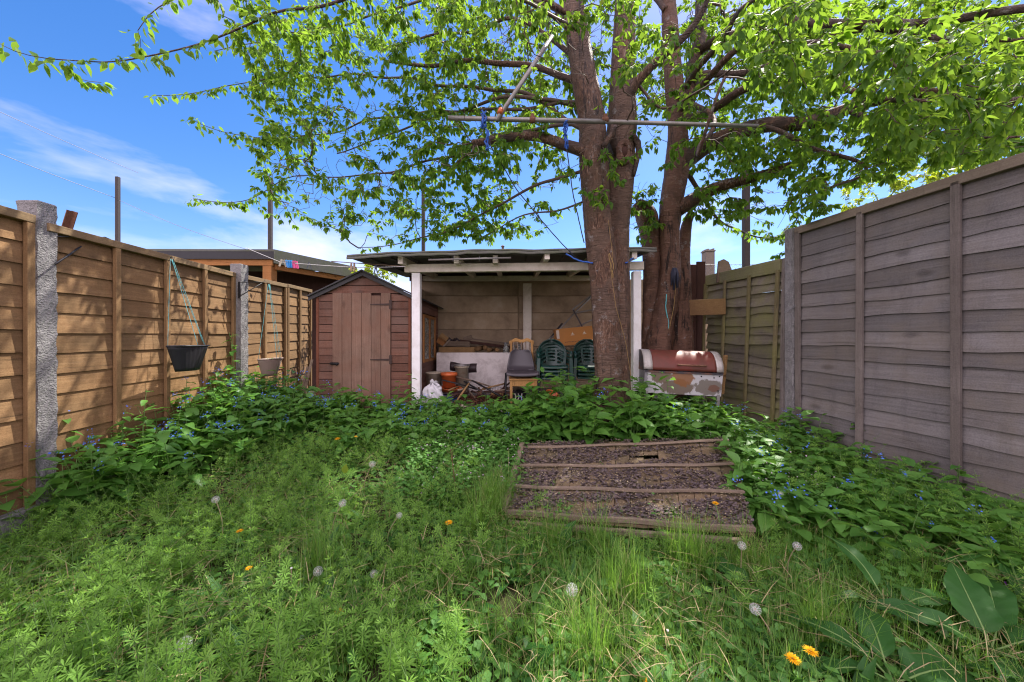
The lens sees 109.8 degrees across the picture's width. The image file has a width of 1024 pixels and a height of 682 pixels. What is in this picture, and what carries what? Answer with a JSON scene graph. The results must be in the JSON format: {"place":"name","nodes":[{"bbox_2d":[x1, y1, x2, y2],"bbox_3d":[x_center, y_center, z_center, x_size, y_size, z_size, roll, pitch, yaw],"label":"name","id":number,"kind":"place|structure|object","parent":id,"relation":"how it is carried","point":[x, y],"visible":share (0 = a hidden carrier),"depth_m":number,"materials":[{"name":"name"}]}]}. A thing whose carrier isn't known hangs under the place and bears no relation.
{"place":"outdoors","nodes":[
{"label":"outdoors","id":0,"kind":"place"},
{"bbox_2d":[245,247,405,267],"bbox_3d":[-2.752,-1.188,4.978,3.046,0.538,0.118,0,0,22],"label":"washing line","id":1,"kind":"object","parent":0,"point":[328,265],"visible":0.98,"depth_m":4.75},
{"bbox_2d":[441,385,461,391],"bbox_3d":[-0.902,0.702,5.259,0.344,0.056,0.344,3,3,0],"label":"pot saucer","id":2,"kind":"object","parent":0,"point":[446,389],"visible":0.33,"depth_m":5.15,"materials":[{"name":"ceramic"}]},
{"bbox_2d":[440,372,457,387],"bbox_3d":[-0.924,0.572,5.280,0.250,0.215,0.250,0,0,0],"label":"flower pot","id":3,"kind":"object","parent":2,"relation":"on","point":[449,376],"visible":0.94,"depth_m":5.20,"materials":[{"name":"ceramic"}]},
{"bbox_2d":[0,385,1023,681],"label":"ground","id":4,"kind":"structure","parent":0,"point":[510,589],"depth_m":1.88,"materials":[{"name":"plant"}]},
{"bbox_2d":[0,504,39,537],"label":"gravel board","id":5,"kind":"object","parent":4,"relation":"on","point":[22,511],"visible":0.27,"depth_m":2.27,"materials":[{"name":"concrete"}]},
{"bbox_2d":[0,205,35,515],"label":"wooden fence","id":6,"kind":"object","parent":5,"relation":"on","point":[17,352],"visible":0.91,"depth_m":2.33,"materials":[{"name":"orange wood"}]},
{"bbox_2d":[16,200,57,518],"bbox_3d":[-3.255,0.170,2.467,0.147,2.260,0.112,0,0,0],"label":"concrete post","id":7,"kind":"object","parent":4,"relation":"on","point":[46,303],"visible":0.54,"depth_m":2.46,"materials":[{"name":"concrete"}]},
{"bbox_2d":[66,441,102,491],"bbox_3d":[-3.115,0.982,2.616,0.203,0.495,0.237,0,0,0],"label":"tall weed","id":8,"kind":"object","parent":4,"relation":"on","point":[87,453],"visible":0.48,"depth_m":2.61,"materials":[{"name":"green plant"}]},
{"bbox_2d":[75,428,109,478],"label":"tall weed","id":9,"kind":"object","parent":4,"relation":"on","point":[92,437],"visible":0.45,"depth_m":2.71,"materials":[{"name":"green plant"}]},
{"bbox_2d":[105,405,136,460],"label":"tall weed","id":10,"kind":"object","parent":4,"relation":"on","point":[127,418],"visible":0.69,"depth_m":2.91,"materials":[{"name":"green plant"}]},
{"bbox_2d":[125,389,156,455],"bbox_3d":[-3.119,0.788,3.063,0.261,0.751,0.230,0,0,0],"label":"tall weed","id":11,"kind":"object","parent":4,"relation":"on","point":[142,402],"visible":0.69,"depth_m":3.06,"materials":[{"name":"green plant"}]},
{"bbox_2d":[165,398,191,465],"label":"tall weed","id":12,"kind":"object","parent":4,"relation":"on","point":[179,431],"visible":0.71,"depth_m":3.12,"materials":[{"name":"green plant"}]},
{"bbox_2d":[171,377,195,423],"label":"tall weed","id":13,"kind":"object","parent":4,"relation":"on","point":[186,388],"visible":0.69,"depth_m":3.48,"materials":[{"name":"green plant"}]},
{"bbox_2d":[0,366,374,534],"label":"blue flowered weeds","id":14,"kind":"object","parent":4,"relation":"on","point":[270,403],"visible":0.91,"depth_m":3.14,"materials":[{"name":"green plant"}]},
{"bbox_2d":[207,367,233,404],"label":"tall weed","id":15,"kind":"object","parent":4,"relation":"on","point":[220,387],"visible":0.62,"depth_m":4.00,"materials":[{"name":"green plant"}]},
{"bbox_2d":[223,333,243,396],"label":"tall weed","id":16,"kind":"object","parent":4,"relation":"on","point":[232,355],"visible":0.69,"depth_m":4.24,"materials":[{"name":"green plant"}]},
{"bbox_2d":[0,493,468,681],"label":"tall whorled weeds","id":17,"kind":"object","parent":4,"relation":"on","point":[391,658],"visible":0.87,"depth_m":1.31,"materials":[{"name":"green plant"}]},
{"bbox_2d":[230,264,248,389],"bbox_3d":[-3.402,0.168,4.490,0.142,2.265,0.127,0,0,0],"label":"concrete post","id":18,"kind":"object","parent":4,"relation":"on","point":[242,310],"visible":0.4,"depth_m":4.44,"materials":[{"name":"concrete"}]},
{"bbox_2d":[149,249,356,384],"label":"summerhouse","id":19,"kind":"structure","parent":4,"relation":"on","point":[268,268],"depth_m":6.44,"materials":[{"name":"wood"}]},
{"bbox_2d":[248,275,286,389],"bbox_3d":[-3.499,0.077,5.085,0.063,1.944,1.174,0,0,-7],"label":"wooden fence","id":20,"kind":"object","parent":4,"relation":"on","point":[257,301],"visible":0.48,"depth_m":5.09,"materials":[{"name":"orange wood"}]},
{"bbox_2d":[257,283,282,376],"bbox_3d":[-3.146,-0.158,4.728,0.168,1.223,0.526,0,0,-6],"label":"hanging trough","id":21,"kind":"object","parent":20,"relation":"hanging from","point":[265,364],"visible":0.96,"depth_m":4.64,"materials":[{"name":"beige plastic"}]},
{"bbox_2d":[0,412,569,681],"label":"whorled weeds","id":22,"kind":"object","parent":4,"relation":"on","point":[283,482],"visible":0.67,"depth_m":1.93,"materials":[{"name":"green plant"}]},
{"bbox_2d":[287,284,311,390],"bbox_3d":[-3.617,0.047,6.123,0.062,1.964,0.867,0,0,-6],"label":"wooden fence","id":23,"kind":"object","parent":4,"relation":"on","point":[299,331],"visible":0.75,"depth_m":6.10,"materials":[{"name":"orange wood"}]},
{"bbox_2d":[304,359,312,392],"bbox_3d":[-2.745,0.625,4.780,0.035,0.753,0.200,0,0,29],"label":"leaning stake","id":24,"kind":"object","parent":4,"relation":"on","point":[309,371],"visible":0.51,"depth_m":4.81,"materials":[{"name":"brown wood"}]},
{"bbox_2d":[304,576,362,609],"bbox_3d":[-0.852,1.191,1.689,0.353,0.109,0.146,0,0,0],"label":"dock plant","id":25,"kind":"object","parent":4,"relation":"on","point":[331,582],"visible":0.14,"depth_m":1.70,"materials":[{"name":"green plant"}]},
{"bbox_2d":[349,264,397,283],"bbox_3d":[-2.796,-0.354,7.221,1.014,2.710,0.578,0,0,0],"label":"sapling","id":26,"kind":"object","parent":4,"relation":"on","point":[383,272],"visible":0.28,"depth_m":7.23,"materials":[{"name":"green plant"}]},
{"bbox_2d":[0,0,749,424],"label":"cherry tree","id":27,"kind":"object","parent":4,"relation":"on","point":[610,158],"visible":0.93,"depth_m":4.12,"materials":[{"name":"green plant"}]},
{"bbox_2d":[608,220,630,374],"bbox_3d":[1.178,-0.454,3.904,0.273,1.735,0.077,0,0,-4],"label":"rope","id":28,"kind":"object","parent":27,"relation":"attached to","point":[613,288],"visible":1,"depth_m":3.90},
{"bbox_2d":[307,269,443,407],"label":"garden shed","id":29,"kind":"structure","parent":4,"relation":"on","point":[363,329],"depth_m":4.83,"materials":[{"name":"wood"}]},
{"bbox_2d":[329,293,391,407],"bbox_3d":[-2.026,0.137,4.823,0.828,1.567,0.047,0,0,0],"label":"door","id":30,"kind":"structure","parent":29,"relation":"in","point":[362,356],"depth_m":4.83,"materials":[{"name":"brown wood"}]},
{"bbox_2d":[422,314,435,362],"bbox_3d":[-1.356,-0.040,5.925,0.032,0.740,0.870,0,0,0],"label":"window","id":31,"kind":"structure","parent":29,"relation":"in","point":[429,322],"depth_m":5.90,"materials":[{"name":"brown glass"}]},
{"bbox_2d":[422,379,442,406],"bbox_3d":[-1.034,0.722,4.718,0.303,0.456,0.212,0,0,0],"label":"plastic bag","id":32,"kind":"object","parent":4,"relation":"on","point":[434,387],"visible":0.49,"depth_m":4.67,"materials":[{"name":"plastic"}]},
{"bbox_2d":[310,390,555,457],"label":"ground cover plants","id":33,"kind":"object","parent":4,"relation":"on","point":[398,412],"visible":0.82,"depth_m":3.77,"materials":[{"name":"green plant"}]},
{"bbox_2d":[115,170,754,277],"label":"metal poles","id":34,"kind":"object","parent":4,"relation":"on","point":[746,229],"visible":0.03,"depth_m":7.57,"materials":[{"name":"grey metal"}]},
{"bbox_2d":[411,388,592,412],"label":"shelter floor","id":35,"kind":"structure","parent":4,"relation":"on","point":[545,389],"depth_m":6.00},
{"bbox_2d":[425,371,441,385],"bbox_3d":[-1.189,0.675,5.500,0.260,0.400,0.260,0,0,0],"label":"grey bucket","id":36,"kind":"object","parent":35,"relation":"on","point":[435,375],"visible":0.41,"depth_m":5.41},
{"bbox_2d":[453,364,469,396],"bbox_3d":[-0.774,0.618,5.550,0.260,0.514,0.260,0,0,0],"label":"lidded tub","id":37,"kind":"object","parent":35,"relation":"on","point":[461,370],"visible":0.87,"depth_m":5.46,"materials":[{"name":"plastic"}]},
{"bbox_2d":[450,362,476,394],"bbox_3d":[-0.770,0.601,5.714,0.421,0.549,0.097,0,0,0],"label":"dark paddle","id":38,"kind":"object","parent":35,"relation":"on","point":[472,368],"visible":0.49,"depth_m":5.68,"materials":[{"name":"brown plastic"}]},
{"bbox_2d":[437,353,509,390],"bbox_3d":[-0.634,0.526,6.145,1.304,0.658,0.030,0,0,0],"label":"white board","id":39,"kind":"object","parent":35,"relation":"on","point":[491,369],"visible":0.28,"depth_m":6.13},
{"bbox_2d":[451,393,509,407],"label":"leaf litter","id":40,"kind":"object","parent":35,"relation":"on","point":[479,399],"visible":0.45,"depth_m":5.10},
{"bbox_2d":[346,247,656,404],"bbox_3d":[-0.060,-0.148,5.611,3.922,2.356,2.680,0,0,0],"label":"lean to shelter","id":41,"kind":"object","parent":35,"relation":"on","point":[558,264],"visible":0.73,"depth_m":4.69,"materials":[{"name":"wood"}]},
{"bbox_2d":[428,256,510,260],"bbox_3d":[-0.516,-1.001,4.377,1.009,0.071,0.030,0,0,2],"label":"metal conduit","id":42,"kind":"object","parent":41,"relation":"attached to","point":[479,258],"visible":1,"depth_m":4.37,"materials":[{"name":"grey metal"}]},
{"bbox_2d":[553,326,592,345],"bbox_3d":[1.050,-0.084,5.848,0.705,0.275,0.304,-6,0,-3],"label":"cardboard box","id":43,"kind":"object","parent":41,"relation":"on","point":[569,336],"visible":0.64,"depth_m":5.70,"materials":[{"name":"brown cardboard"}]},
{"bbox_2d":[509,389,525,399],"bbox_3d":[0.089,0.790,5.138,0.256,0.210,0.202,0,0,0],"label":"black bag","id":44,"kind":"object","parent":35,"relation":"on","point":[517,392],"visible":0.59,"depth_m":5.09,"materials":[{"name":"plastic"}]},
{"bbox_2d":[503,350,539,400],"bbox_3d":[0.133,0.500,4.975,0.513,0.755,0.497,0,0,-2],"label":"shell chair","id":45,"kind":"object","parent":35,"relation":"on","point":[520,363],"visible":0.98,"depth_m":5.14,"materials":[{"name":"grey plastic"}]},
{"bbox_2d":[509,338,537,402],"bbox_3d":[0.147,0.417,5.043,0.384,0.918,0.507,0,0,-2],"label":"wooden chair","id":46,"kind":"object","parent":35,"relation":"on","point":[518,381],"visible":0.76,"depth_m":4.81,"materials":[{"name":"brown wood"}]},
{"bbox_2d":[535,350,569,395],"bbox_3d":[0.586,0.503,5.188,0.533,0.754,0.545,0,0,0],"label":"green chair","id":47,"kind":"object","parent":35,"relation":"on","point":[547,377],"visible":0.23,"depth_m":5.10,"materials":[{"name":"plastic"}]},
{"bbox_2d":[535,346,569,384],"bbox_3d":[0.586,0.451,5.176,0.533,0.754,0.545,0,0,0],"label":"green chair","id":48,"kind":"object","parent":47,"relation":"on","point":[543,373],"visible":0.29,"depth_m":5.15,"materials":[{"name":"plastic"}]},
{"bbox_2d":[535,342,572,396],"bbox_3d":[0.586,0.399,5.164,0.533,0.754,0.545,0,0,0],"label":"green chair","id":49,"kind":"object","parent":48,"relation":"on","point":[553,370],"visible":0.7,"depth_m":5.20,"materials":[{"name":"plastic"}]},
{"bbox_2d":[535,339,573,392],"bbox_3d":[0.586,0.347,5.152,0.533,0.754,0.545,0,0,0],"label":"green chair","id":50,"kind":"object","parent":49,"relation":"on","point":[548,364],"visible":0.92,"depth_m":5.29,"materials":[{"name":"plastic"}]},
{"bbox_2d":[549,295,591,338],"bbox_3d":[1.077,-0.459,6.006,1.088,1.023,0.133,0,0,-9],"label":"folding frame","id":51,"kind":"object","parent":35,"relation":"on","point":[560,326],"visible":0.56,"depth_m":6.04,"materials":[{"name":"brown"}]},
{"bbox_2d":[573,350,594,379],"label":"green chair","id":52,"kind":"object","parent":35,"relation":"on","point":[581,377],"visible":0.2,"depth_m":5.05,"materials":[{"name":"plastic"}]},
{"bbox_2d":[572,346,594,375],"bbox_3d":[1.116,0.451,5.246,0.533,0.754,0.545,0,0,3],"label":"green chair","id":53,"kind":"object","parent":52,"relation":"on","point":[583,373],"visible":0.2,"depth_m":5.26,"materials":[{"name":"plastic"}]},
{"bbox_2d":[572,342,594,371],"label":"green chair","id":54,"kind":"object","parent":53,"relation":"on","point":[590,370],"visible":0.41,"depth_m":5.36,"materials":[{"name":"plastic"}]},
{"bbox_2d":[571,339,594,379],"bbox_3d":[1.116,0.347,5.222,0.533,0.754,0.545,0,0,3],"label":"green chair","id":55,"kind":"object","parent":54,"relation":"on","point":[587,362],"visible":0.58,"depth_m":5.38,"materials":[{"name":"plastic"}]},
{"bbox_3d":[0.472,0.546,6.375,3.270,0.658,0.410,0,0,0],"label":"storage bench","id":56,"kind":"object","parent":35,"relation":"on","visible":0},
{"bbox_2d":[439,347,474,352],"bbox_3d":[-0.947,0.155,6.220,0.620,0.100,0.060,0,-2,-2],"label":"timber plank","id":57,"kind":"object","parent":56,"relation":"on","point":[456,350],"visible":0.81,"depth_m":6.19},
{"bbox_2d":[441,341,469,346],"bbox_3d":[-0.981,0.049,6.270,0.500,0.090,0.070,2,-1,3],"label":"timber plank","id":58,"kind":"object","parent":57,"relation":"on","point":[459,343],"visible":0.84,"depth_m":6.23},
{"bbox_2d":[460,340,509,348],"bbox_3d":[-0.457,0.059,6.420,0.950,0.050,0.050,7,-2,-3],"label":"timber plank","id":59,"kind":"object","parent":56,"relation":"on","point":[487,344],"visible":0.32,"depth_m":6.39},
{"bbox_2d":[0,416,1023,681],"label":"ground cover","id":60,"kind":"object","parent":4,"relation":"on","point":[678,630],"visible":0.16,"depth_m":1.70,"materials":[{"name":"green plant"}]},
{"bbox_2d":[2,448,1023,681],"bbox_3d":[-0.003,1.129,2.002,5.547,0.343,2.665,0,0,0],"label":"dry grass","id":61,"kind":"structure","parent":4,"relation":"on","point":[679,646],"depth_m":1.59,"materials":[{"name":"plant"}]},
{"bbox_2d":[529,520,584,559],"bbox_3d":[0.245,1.196,2.134,0.426,0.209,0.227,0,0,21],"label":"dock plant","id":62,"kind":"object","parent":4,"relation":"on","point":[565,531],"visible":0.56,"depth_m":2.11,"materials":[{"name":"green plant"}]},
{"bbox_2d":[411,279,707,387],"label":"boundary wall","id":63,"kind":"structure","parent":4,"relation":"on","point":[489,310],"depth_m":6.72,"materials":[{"name":"timber"},{"name":"concrete"}]},
{"bbox_2d":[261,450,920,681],"bbox_3d":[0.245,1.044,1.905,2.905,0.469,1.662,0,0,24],"label":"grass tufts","id":64,"kind":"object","parent":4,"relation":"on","point":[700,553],"visible":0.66,"depth_m":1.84,"materials":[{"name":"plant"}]},
{"bbox_2d":[589,614,620,677],"bbox_3d":[0.322,1.160,1.354,0.094,0.141,0.208,0,0,-27],"label":"dock plant","id":65,"kind":"object","parent":4,"relation":"on","point":[599,640],"visible":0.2,"depth_m":1.40,"materials":[{"name":"green plant"}]},
{"bbox_2d":[545,463,679,519],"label":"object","id":66,"kind":"object","parent":4,"relation":"on","point":[572,506],"visible":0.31,"depth_m":2.44,"materials":[{"name":"green plant"}]},
{"bbox_2d":[501,439,755,544],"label":"fallen roof panel","id":67,"kind":"structure","parent":4,"relation":"on","point":[660,495],"depth_m":2.68,"materials":[{"name":"wood"}]},
{"bbox_2d":[508,436,753,525],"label":"felt flakes","id":68,"kind":"object","parent":67,"relation":"on","point":[733,507],"visible":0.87,"depth_m":2.72,"materials":[{"name":"grey"}]},
{"bbox_2d":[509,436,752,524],"bbox_3d":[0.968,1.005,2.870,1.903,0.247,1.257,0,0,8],"label":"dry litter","id":69,"kind":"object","parent":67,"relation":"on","point":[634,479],"visible":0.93,"depth_m":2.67,"materials":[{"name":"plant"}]},
{"bbox_2d":[386,412,870,519],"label":"herbs","id":70,"kind":"object","parent":4,"relation":"on","point":[502,449],"visible":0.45,"depth_m":2.96,"materials":[{"name":"green plant"}]},
{"bbox_2d":[494,366,781,448],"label":"tree foot weeds","id":71,"kind":"object","parent":4,"relation":"on","point":[641,412],"visible":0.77,"depth_m":3.73,"materials":[{"name":"green plant"}]},
{"bbox_2d":[255,496,1022,681],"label":"grass","id":72,"kind":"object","parent":4,"relation":"on","point":[651,590],"visible":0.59,"depth_m":1.88,"materials":[{"name":"green plant"}]},
{"bbox_2d":[639,349,723,405],"bbox_3d":[2.046,0.528,4.476,0.900,0.825,0.566,2,0,7],"label":"barrel barbecue","id":73,"kind":"object","parent":4,"relation":"on","point":[696,372],"visible":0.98,"depth_m":4.27,"materials":[{"name":"paint"}]},
{"bbox_2d":[690,262,704,402],"bbox_3d":[2.782,-0.124,5.435,0.263,2.148,0.030,0,0,0],"label":"wooden post","id":74,"kind":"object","parent":4,"relation":"on","point":[697,278],"depth_m":5.42,"materials":[{"name":"wood"}]},
{"bbox_2d":[701,248,715,275],"bbox_3d":[5.993,-1.138,11.000,0.300,3.324,0.300,0,0,0],"label":"chimney","id":75,"kind":"object","parent":4,"relation":"on","point":[708,256],"visible":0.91,"depth_m":10.87,"materials":[{"name":"brick"}]},
{"bbox_2d":[721,355,727,393],"bbox_3d":[2.647,0.426,4.558,0.140,0.500,0.040,0,6,-23],"label":"wooden board","id":76,"kind":"object","parent":4,"relation":"on","point":[725,358],"visible":0.63,"depth_m":4.56,"materials":[{"name":"brown wood"}]},
{"bbox_2d":[702,259,781,427],"bbox_3d":[2.929,0.034,4.706,0.081,2.008,1.466,0,0,-4],"label":"mossy fence","id":77,"kind":"object","parent":4,"relation":"on","point":[744,333],"visible":0.79,"depth_m":4.45,"materials":[{"name":"brown wood"}]},
{"bbox_2d":[716,259,731,282],"bbox_3d":[2.961,-0.980,5.035,0.210,0.329,0.030,0,0,0],"label":"broken board","id":78,"kind":"object","parent":77,"relation":"attached to","point":[723,265],"visible":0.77,"depth_m":5.02,"materials":[{"name":"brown wood"}]},
{"bbox_2d":[704,555,785,622],"bbox_3d":[1.173,1.235,1.794,0.476,0.112,0.421,0,0,25],"label":"dock plant","id":79,"kind":"object","parent":4,"relation":"on","point":[722,565],"visible":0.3,"depth_m":1.88,"materials":[{"name":"green plant"}]},
{"bbox_2d":[749,603,769,631],"bbox_3d":[1.030,1.175,1.491,0.083,0.162,0.046,0,0,29],"label":"dandelion clock","id":80,"kind":"object","parent":4,"relation":"on","point":[756,610],"visible":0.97,"depth_m":1.49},
{"bbox_2d":[779,258,784,425],"bbox_3d":[2.993,0.045,3.960,0.080,1.911,0.045,0,0,0],"label":"fence stake","id":81,"kind":"object","parent":4,"relation":"on","point":[782,376],"visible":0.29,"depth_m":3.95,"materials":[{"name":"grey wood"}]},
{"bbox_2d":[785,228,794,425],"bbox_3d":[3.007,0.045,3.850,0.112,2.510,0.107,0,0,0],"label":"concrete post","id":82,"kind":"object","parent":4,"relation":"on","point":[789,332],"visible":0.45,"depth_m":3.83,"materials":[{"name":"concrete"}]},
{"bbox_2d":[780,407,804,432],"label":"tall weed","id":83,"kind":"object","parent":4,"relation":"on","point":[790,418],"visible":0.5,"depth_m":3.60,"materials":[{"name":"green plant"}]},
{"bbox_2d":[590,0,1023,404],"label":"cherry tree","id":84,"kind":"object","parent":4,"relation":"on","point":[904,122],"visible":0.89,"depth_m":3.72,"materials":[{"name":"green plant"}]},
{"bbox_2d":[448,113,758,127],"bbox_3d":[1.057,-2.378,3.880,3.465,0.145,0.176,0,0,-4],"label":"scaffold pole","id":85,"kind":"object","parent":84,"relation":"attached to","point":[605,119],"visible":0.98,"depth_m":3.82,"materials":[{"name":"metal"}]},
{"bbox_2d":[495,34,553,122],"bbox_3d":[0.156,-2.917,3.962,0.781,1.242,0.068,0,0,-33],"label":"diagonal pole","id":86,"kind":"object","parent":85,"relation":"attached to","point":[501,111],"visible":0.96,"depth_m":3.92,"materials":[{"name":"grey plastic"}]},
{"bbox_2d":[481,110,582,260],"bbox_3d":[0.300,-1.682,4.042,1.365,1.501,0.084,0,0,-22],"label":"rope","id":87,"kind":"object","parent":85,"relation":"hanging from","point":[483,126],"visible":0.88,"depth_m":3.81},
{"bbox_2d":[563,119,584,242],"bbox_3d":[0.660,-1.704,3.890,0.320,1.250,0.080,0,0,-43],"label":"rope","id":88,"kind":"object","parent":85,"relation":"hanging from","point":[565,130],"visible":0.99,"depth_m":3.81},
{"bbox_2d":[670,268,678,289],"bbox_3d":[2.123,-0.814,4.697,0.095,0.288,0.080,0,0,0],"label":"cloth bundle","id":89,"kind":"object","parent":84,"relation":"hanging from","point":[674,274],"visible":1,"depth_m":4.68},
{"bbox_2d":[689,298,725,315],"bbox_3d":[2.643,-0.463,4.930,0.502,0.223,0.030,0,0,16],"label":"cross plank","id":90,"kind":"object","parent":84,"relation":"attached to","point":[708,307],"visible":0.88,"depth_m":4.90,"materials":[{"name":"wood"}]},
{"bbox_2d":[802,644,818,679],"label":"dandelion","id":91,"kind":"object","parent":4,"relation":"on","point":[811,651],"visible":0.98,"depth_m":1.32,"materials":[{"name":"yellow plant"}]},
{"bbox_2d":[642,402,1023,587],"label":"ground cover plants","id":92,"kind":"object","parent":4,"relation":"on","point":[779,505],"visible":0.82,"depth_m":2.36,"materials":[{"name":"green plant"}]},
{"bbox_2d":[706,418,1023,623],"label":"flowering plants","id":93,"kind":"object","parent":4,"relation":"on","point":[857,463],"visible":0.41,"depth_m":2.32,"materials":[{"name":"green plant"}]},
{"bbox_2d":[773,603,975,681],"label":"dock plant","id":94,"kind":"object","parent":4,"relation":"on","point":[884,643],"visible":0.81,"depth_m":1.34,"materials":[{"name":"green plant"}]},
{"bbox_2d":[815,534,974,660],"bbox_3d":[1.749,1.180,1.689,0.677,0.226,0.528,0,0,-41],"label":"dock plant","id":95,"kind":"object","parent":4,"relation":"on","point":[863,564],"visible":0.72,"depth_m":1.68,"materials":[{"name":"green plant"}]},
{"bbox_2d":[794,152,1023,508],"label":"wooden fence","id":96,"kind":"object","parent":4,"relation":"on","point":[909,324],"visible":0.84,"depth_m":2.75,"materials":[{"name":"grey wood"}]},
{"bbox_2d":[839,120,1003,211],"bbox_3d":[10.456,-1.799,8.004,5.633,5.713,2.731,0,0,0],"label":"bright tree","id":97,"kind":"object","parent":4,"relation":"on","point":[902,183],"visible":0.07,"depth_m":7.92,"materials":[{"name":"green plant"}]},
{"bbox_2d":[910,490,936,514],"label":"tall weed","id":98,"kind":"object","parent":4,"relation":"on","point":[926,503],"visible":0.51,"depth_m":2.31,"materials":[{"name":"green plant"}]},
{"bbox_2d":[852,562,1023,681],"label":"dock plant","id":99,"kind":"object","parent":4,"relation":"on","point":[995,607],"visible":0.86,"depth_m":1.51,"materials":[{"name":"green plant"}]},
{"bbox_2d":[938,465,976,499],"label":"tall weed","id":100,"kind":"object","parent":4,"relation":"on","point":[961,472],"visible":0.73,"depth_m":2.48,"materials":[{"name":"green plant"}]},
{"bbox_2d":[897,523,1023,602],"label":"dock plant","id":101,"kind":"object","parent":4,"relation":"on","point":[966,556],"visible":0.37,"depth_m":1.85,"materials":[{"name":"green plant"}]},
{"bbox_2d":[960,504,1010,545],"bbox_3d":[2.727,1.099,2.081,0.196,0.271,0.188,0,0,43],"label":"tall weed","id":102,"kind":"object","parent":4,"relation":"on","point":[970,515],"visible":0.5,"depth_m":2.10,"materials":[{"name":"green plant"}]},
{"bbox_3d":[-3.296,1.208,3.475,0.060,0.245,1.902,0,0,-7],"label":"gravel board","id":103,"kind":"object","parent":4,"relation":"on","visible":0},
{"bbox_2d":[47,223,235,492],"bbox_3d":[-3.312,0.126,3.445,0.062,1.932,1.978,0,0,-6],"label":"wooden fence","id":104,"kind":"object","parent":103,"relation":"on","point":[116,334],"visible":0.67,"depth_m":3.07,"materials":[{"name":"orange wood"}]},
{"bbox_2d":[61,209,77,228],"bbox_3d":[-3.583,-0.930,2.900,0.122,0.254,0.050,0,0,0],"label":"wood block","id":105,"kind":"object","parent":104,"relation":"attached to","point":[69,219],"visible":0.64,"depth_m":2.91,"materials":[{"name":"wood"}]},
{"bbox_2d":[54,236,108,264],"bbox_3d":[-3.225,-0.686,2.703,0.050,0.327,0.533,0,0,-19],"label":"fence cable","id":106,"kind":"object","parent":104,"relation":"attached to","point":[66,256],"visible":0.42,"depth_m":2.57,"materials":[{"name":"black plastic"}]},
{"bbox_2d":[166,257,209,371],"bbox_3d":[-3.098,-0.262,3.455,0.310,1.092,0.486,0,0,-41],"label":"hanging trough","id":107,"kind":"object","parent":104,"relation":"hanging from","point":[186,357],"visible":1,"depth_m":3.36,"materials":[{"name":"black plastic"}]},
{"bbox_2d":[0,0,1023,292],"label":"sky","id":108,"kind":"structure","parent":0,"point":[172,160],"materials":[{"name":"blue"}]},
{"bbox_2d":[84,506,1022,681],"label":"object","id":109,"kind":"object","parent":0,"point":[868,671],"depth_m":1.50,"materials":[{"name":"plant"}]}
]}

